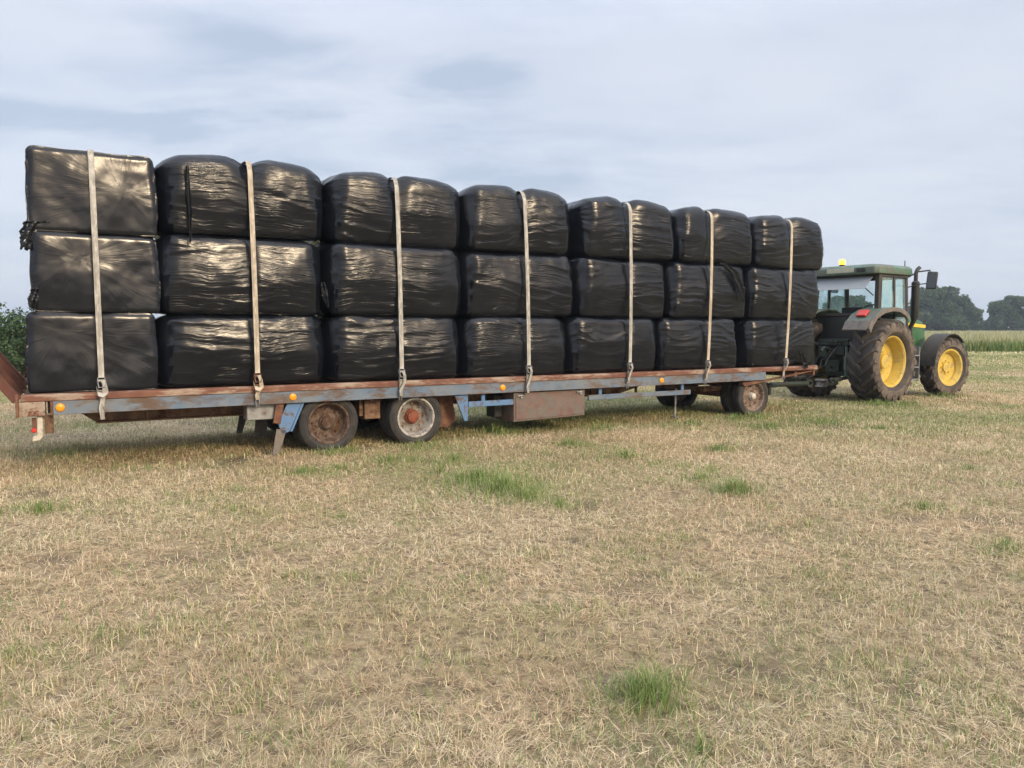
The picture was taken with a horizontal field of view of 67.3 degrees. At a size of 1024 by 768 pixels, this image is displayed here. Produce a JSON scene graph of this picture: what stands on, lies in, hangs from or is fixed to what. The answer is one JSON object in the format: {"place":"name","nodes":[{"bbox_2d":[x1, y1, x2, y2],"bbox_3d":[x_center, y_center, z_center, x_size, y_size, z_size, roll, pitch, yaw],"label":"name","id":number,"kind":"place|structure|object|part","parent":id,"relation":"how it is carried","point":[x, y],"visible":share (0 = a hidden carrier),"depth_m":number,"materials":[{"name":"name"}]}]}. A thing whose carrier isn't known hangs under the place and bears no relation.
{"place":"outdoors","nodes":[
{"label":"outdoors","id":0,"kind":"place"},
{"bbox_2d":[0,352,1023,767],"bbox_3d":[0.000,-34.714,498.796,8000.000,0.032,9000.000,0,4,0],"label":"ground","id":1,"kind":"structure","parent":0,"point":[772,666],"depth_m":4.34,"materials":[{"name":"beige plant"}]},
{"bbox_2d":[0,302,32,379],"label":"hedge","id":2,"kind":"object","parent":1,"relation":"on","point":[12,339],"visible":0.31,"depth_m":22.45,"materials":[{"name":"green plant"}]},
{"bbox_2d":[0,352,817,454],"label":"flatbed trailer","id":3,"kind":"object","parent":1,"relation":"on","point":[323,413],"visible":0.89,"depth_m":10.49,"materials":[{"name":"blue paint"}]},
{"bbox_2d":[24,311,158,392],"bbox_3d":[-5.119,-0.423,9.365,1.349,0.893,1.947,-2,5,-30],"label":"silage bale","id":4,"kind":"object","parent":3,"relation":"on","point":[60,351],"visible":0.95,"depth_m":8.51},
{"bbox_2d":[27,231,160,313],"bbox_3d":[-5.075,-1.295,9.312,1.332,0.891,1.952,-2,5,-31],"label":"silage bale","id":5,"kind":"object","parent":4,"relation":"on","point":[61,274],"visible":0.88,"depth_m":8.47},
{"bbox_2d":[19,145,158,250],"bbox_3d":[-5.092,-2.070,9.257,1.375,1.147,1.950,-2,5,-30],"label":"silage bale","id":6,"kind":"object","parent":5,"relation":"on","point":[57,194],"visible":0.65,"depth_m":8.39},
{"bbox_2d":[87,149,107,419],"bbox_3d":[-5.153,-1.170,9.476,0.113,2.977,2.609,-2,5,-30],"label":"ratchet strap","id":7,"kind":"object","parent":6,"relation":"attached to","point":[102,393],"visible":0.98,"depth_m":8.40,"materials":[{"name":"beige fabric"}]},
{"bbox_2d":[155,314,324,387],"bbox_3d":[-3.519,-0.465,9.884,2.090,0.902,1.370,-3,5,-30],"label":"silage bale","id":8,"kind":"object","parent":3,"relation":"on","point":[204,350],"visible":0.81,"depth_m":9.25},
{"bbox_2d":[155,234,320,315],"bbox_3d":[-3.519,-1.363,9.821,2.109,0.966,1.377,-2,5,-30],"label":"silage bale","id":9,"kind":"object","parent":8,"relation":"on","point":[205,275],"visible":0.84,"depth_m":9.20},
{"bbox_2d":[153,154,322,242],"bbox_3d":[-3.476,-2.240,9.770,2.074,1.103,1.395,-3,4,-30],"label":"silage bale","id":10,"kind":"object","parent":9,"relation":"on","point":[201,194],"visible":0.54,"depth_m":9.19},
{"bbox_2d":[241,161,263,407],"bbox_3d":[-3.712,-1.283,10.316,0.113,3.003,2.609,-2,5,-30],"label":"ratchet strap","id":11,"kind":"object","parent":10,"relation":"attached to","point":[259,387],"visible":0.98,"depth_m":9.25,"materials":[{"name":"fabric"}]},
{"bbox_2d":[316,315,458,381],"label":"silage bale","id":12,"kind":"object","parent":3,"relation":"on","point":[361,348],"visible":0.79,"depth_m":10.22},
{"bbox_2d":[315,242,460,316],"bbox_3d":[-1.836,-1.429,10.786,2.119,0.958,1.383,-2,5,-31],"label":"silage bale","id":13,"kind":"object","parent":12,"relation":"on","point":[358,279],"visible":0.83,"depth_m":10.15},
{"bbox_2d":[310,172,459,249],"bbox_3d":[-1.798,-2.376,10.768,2.054,0.986,1.352,-2,5,-31],"label":"silage bale","id":14,"kind":"object","parent":13,"relation":"on","point":[358,207],"visible":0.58,"depth_m":10.15},
{"bbox_2d":[389,177,405,399],"bbox_3d":[-2.100,-1.347,11.262,0.108,2.994,2.605,-2,5,-30],"label":"ratchet strap","id":15,"kind":"object","parent":14,"relation":"attached to","point":[400,302],"visible":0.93,"depth_m":10.19,"materials":[{"name":"beige fabric"}]},
{"bbox_2d":[452,316,565,377],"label":"silage bale","id":16,"kind":"object","parent":3,"relation":"on","point":[492,346],"visible":0.77,"depth_m":11.17},
{"bbox_2d":[454,251,572,316],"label":"silage bale","id":17,"kind":"object","parent":16,"relation":"on","point":[493,283],"visible":0.73,"depth_m":11.16},
{"bbox_2d":[453,185,569,254],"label":"silage bale","id":18,"kind":"object","parent":17,"relation":"on","point":[491,218],"visible":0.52,"depth_m":11.08},
{"bbox_2d":[517,191,532,393],"bbox_3d":[-0.386,-1.418,12.265,0.100,2.988,2.605,-2,5,-30],"label":"ratchet strap","id":19,"kind":"object","parent":18,"relation":"attached to","point":[528,379],"visible":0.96,"depth_m":11.20,"materials":[{"name":"beige fabric"}]},
{"bbox_2d":[555,316,655,372],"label":"silage bale","id":20,"kind":"object","parent":3,"relation":"on","point":[596,344],"visible":0.73,"depth_m":12.06},
{"bbox_2d":[568,256,664,318],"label":"silage bale","id":21,"kind":"object","parent":20,"relation":"on","point":[601,287],"visible":0.65,"depth_m":12.11},
{"bbox_2d":[565,196,673,262],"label":"silage bale","id":22,"kind":"object","parent":21,"relation":"on","point":[599,227],"visible":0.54,"depth_m":12.07},
{"bbox_2d":[621,202,633,388],"bbox_3d":[1.255,-1.487,13.225,0.132,2.988,2.605,-2,5,-30],"label":"ratchet strap","id":23,"kind":"object","parent":22,"relation":"attached to","point":[631,292],"visible":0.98,"depth_m":12.17,"materials":[{"name":"beige fabric"}]},
{"bbox_2d":[651,318,736,369],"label":"silage bale","id":24,"kind":"object","parent":3,"relation":"on","point":[681,343],"visible":0.66,"depth_m":12.98},
{"bbox_2d":[661,262,745,318],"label":"silage bale","id":25,"kind":"object","parent":24,"relation":"on","point":[687,289],"visible":0.64,"depth_m":13.03},
{"bbox_2d":[661,206,751,266],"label":"silage bale","id":26,"kind":"object","parent":25,"relation":"on","point":[732,236],"visible":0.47,"depth_m":13.13},
{"bbox_2d":[704,211,712,384],"bbox_3d":[2.747,-1.549,14.098,0.215,2.983,2.605,-2,5,-30],"label":"ratchet strap","id":27,"kind":"object","parent":26,"relation":"attached to","point":[710,315],"visible":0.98,"depth_m":13.04,"materials":[{"name":"beige fabric"}]},
{"bbox_2d":[733,319,814,367],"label":"silage bale","id":28,"kind":"object","parent":3,"relation":"on","point":[760,342],"visible":0.63,"depth_m":14.01},
{"bbox_2d":[739,266,818,319],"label":"silage bale","id":29,"kind":"object","parent":28,"relation":"on","point":[766,293],"visible":0.63,"depth_m":13.99},
{"bbox_2d":[742,215,823,270],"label":"silage bale","id":30,"kind":"object","parent":29,"relation":"on","point":[771,237],"visible":0.48,"depth_m":13.98},
{"bbox_2d":[781,219,792,380],"bbox_3d":[4.445,-1.621,15.092,0.272,2.984,2.605,-2,5,-30],"label":"ratchet strap","id":31,"kind":"object","parent":30,"relation":"attached to","point":[786,360],"visible":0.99,"depth_m":14.03,"materials":[{"name":"beige fabric"}]},
{"bbox_2d":[0,391,1023,767],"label":"green grass","id":32,"kind":"structure","parent":1,"relation":"on","point":[644,687],"depth_m":4.89,"materials":[{"name":"green plant"}]},
{"bbox_2d":[814,295,873,319],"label":"broadleaf tree","id":33,"kind":"object","parent":1,"relation":"on","point":[837,302],"visible":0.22,"depth_m":200.80,"materials":[{"name":"green plant"}]},
{"bbox_2d":[783,259,969,401],"bbox_3d":[8.119,-1.232,17.575,5.141,3.135,2.548,-3,5,-35],"label":"tractor","id":34,"kind":"object","parent":1,"relation":"on","point":[875,353],"visible":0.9,"depth_m":16.76,"materials":[{"name":"metal"}]},
{"bbox_3d":[7.199,-2.198,16.859,0.314,0.275,1.320,-3,5,-35],"label":"rear window","id":35,"kind":"part","parent":34,"relation":"part of","materials":[{"name":"clear glass"}]},
{"bbox_2d":[908,285,983,330],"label":"broadleaf tree","id":36,"kind":"object","parent":1,"relation":"on","point":[945,308],"visible":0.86,"depth_m":199.07,"materials":[{"name":"green plant"}]},
{"bbox_2d":[920,338,1023,351],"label":"crop undergrowth","id":37,"kind":"object","parent":1,"relation":"on","point":[1018,347],"visible":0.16,"depth_m":51.71,"materials":[{"name":"green plant"}]},
{"bbox_2d":[969,322,978,330],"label":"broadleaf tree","id":38,"kind":"object","parent":1,"relation":"on","point":[974,326],"visible":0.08,"depth_m":222.43,"materials":[{"name":"green plant"}]},
{"bbox_2d":[924,330,1023,350],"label":"standing crop","id":39,"kind":"object","parent":1,"relation":"on","point":[984,336],"visible":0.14,"depth_m":64.72,"materials":[{"name":"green plant"}]},
{"bbox_2d":[967,351,1023,367],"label":"distant cut grass","id":40,"kind":"structure","parent":1,"relation":"on","point":[993,354],"depth_m":44.72,"materials":[{"name":"beige plant"}]},
{"bbox_2d":[978,295,1023,330],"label":"broadleaf tree","id":41,"kind":"object","parent":1,"relation":"on","point":[1005,313],"visible":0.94,"depth_m":212.07,"materials":[{"name":"green plant"}]},
{"bbox_2d":[0,0,1023,319],"label":"sky","id":42,"kind":"structure","parent":0,"point":[895,128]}
]}

